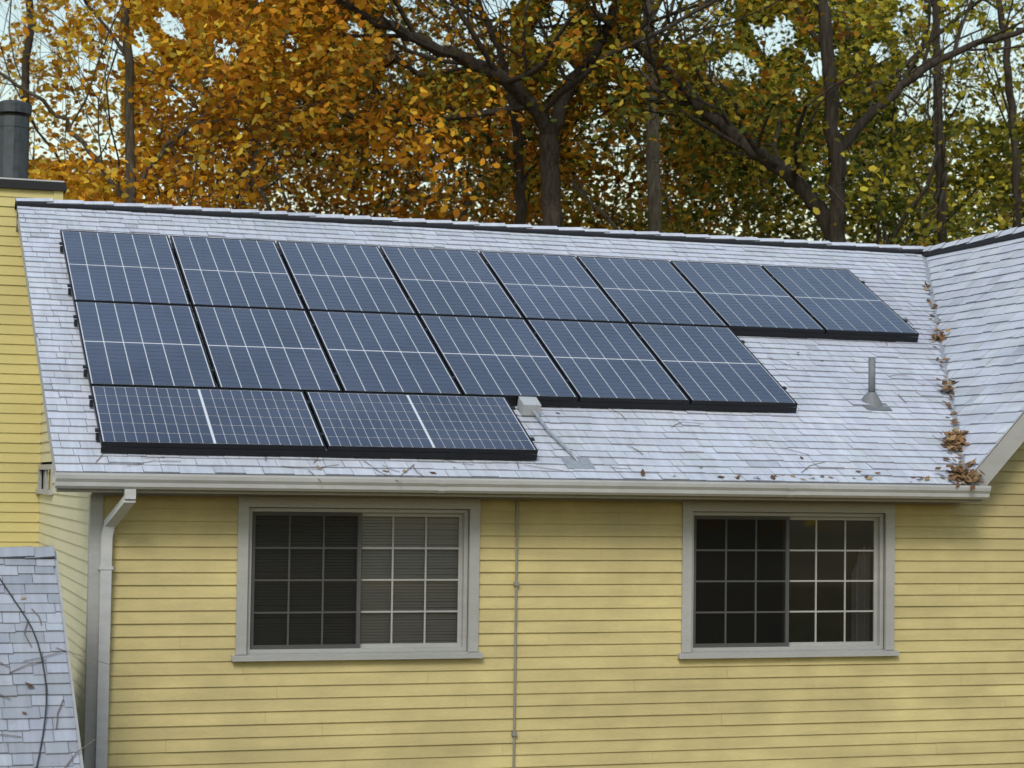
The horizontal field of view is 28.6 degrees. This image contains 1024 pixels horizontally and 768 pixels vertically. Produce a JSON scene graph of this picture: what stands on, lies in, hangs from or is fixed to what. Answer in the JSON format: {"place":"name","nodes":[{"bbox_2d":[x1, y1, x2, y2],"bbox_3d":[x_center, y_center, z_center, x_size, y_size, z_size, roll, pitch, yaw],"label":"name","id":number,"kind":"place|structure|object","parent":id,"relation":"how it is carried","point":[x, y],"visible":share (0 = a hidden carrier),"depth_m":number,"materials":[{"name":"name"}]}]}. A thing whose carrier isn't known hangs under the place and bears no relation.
{"place":"outdoors","nodes":[
{"label":"outdoors","id":0,"kind":"place"},
{"bbox_2d":[0,0,1023,242],"label":"sky","id":1,"kind":"structure","parent":0,"point":[992,10],"materials":[{"name":"white"}]},
{"bbox_2d":[16,209,1023,473],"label":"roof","id":2,"kind":"structure","parent":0,"point":[80,387],"depth_m":17.51,"materials":[{"name":"grey"}]},
{"bbox_3d":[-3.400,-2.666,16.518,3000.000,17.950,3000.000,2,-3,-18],"label":"ground","id":3,"kind":"structure","parent":0,"visible":0},
{"bbox_2d":[0,100,66,546],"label":"chimney","id":4,"kind":"object","parent":3,"relation":"on","point":[20,411],"visible":0.37,"depth_m":20.43,"materials":[{"name":"paint"}]},
{"bbox_2d":[0,546,83,767],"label":"wing roof","id":5,"kind":"structure","parent":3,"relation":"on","point":[31,573],"depth_m":13.40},
{"bbox_2d":[0,282,985,767],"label":"roof leaf litter","id":6,"kind":"object","parent":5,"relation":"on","point":[956,440],"visible":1,"depth_m":17.59,"materials":[{"name":"brown plant"}]},
{"bbox_2d":[0,0,1023,246],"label":"trees","id":7,"kind":"object","parent":3,"relation":"on","point":[316,94],"visible":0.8,"depth_m":35.29,"materials":[{"name":"orange plant"}]},
{"bbox_2d":[37,393,1023,767],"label":"house walls","id":8,"kind":"structure","parent":3,"relation":"on","point":[607,677],"depth_m":16.78,"materials":[{"name":"yellow paint"}]},
{"bbox_2d":[35,462,53,494],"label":"gable window","id":9,"kind":"structure","parent":8,"relation":"attached to","point":[45,480],"depth_m":19.66,"materials":[{"name":"grey paint"}]},
{"bbox_2d":[231,496,482,661],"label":"window","id":10,"kind":"structure","parent":8,"relation":"attached to","point":[323,578],"depth_m":16.33,"materials":[{"name":"grey paint"}]},
{"bbox_2d":[16,210,1023,767],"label":"gutters and trim","id":11,"kind":"structure","parent":8,"relation":"attached to","point":[100,568],"depth_m":15.96,"materials":[{"name":"grey paint"}]},
{"bbox_2d":[17,206,1023,485],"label":"roof shingles","id":12,"kind":"object","parent":8,"relation":"on","point":[837,428],"visible":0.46,"depth_m":18.59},
{"bbox_2d":[59,230,918,468],"bbox_3d":[0.270,-0.332,18.722,8.520,2.255,4.166,2,-3,-18],"label":"solar array","id":13,"kind":"object","parent":12,"relation":"on","point":[444,353],"visible":1,"depth_m":18.39,"materials":[{"name":"blue"}]},
{"bbox_2d":[15,199,1023,256],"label":"ridge vent","id":14,"kind":"object","parent":12,"relation":"on","point":[505,229],"visible":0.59,"depth_m":21.67,"materials":[{"name":"black"}]},
{"bbox_2d":[16,198,1023,251],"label":"ridge cap","id":15,"kind":"object","parent":14,"relation":"on","point":[1002,233],"visible":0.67,"depth_m":21.75,"materials":[{"name":"grey"}]},
{"bbox_2d":[862,357,892,410],"bbox_3d":[3.394,-0.002,18.870,0.260,0.503,0.260,2,-3,-18],"label":"plumbing vent","id":16,"kind":"object","parent":12,"relation":"on","point":[871,397],"visible":1,"depth_m":18.87,"materials":[{"name":"grey metal"}]},
{"bbox_2d":[922,256,966,482],"bbox_3d":[4.380,-0.361,20.489,0.072,2.751,5.875,0,-3,8],"label":"valley flashing","id":17,"kind":"object","parent":12,"relation":"on","point":[936,319],"visible":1,"depth_m":20.33,"materials":[{"name":"grey metal"}]},
{"bbox_2d":[677,501,898,658],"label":"window","id":18,"kind":"structure","parent":8,"relation":"attached to","point":[757,582],"depth_m":18.28,"materials":[{"name":"grey paint"}]}
]}

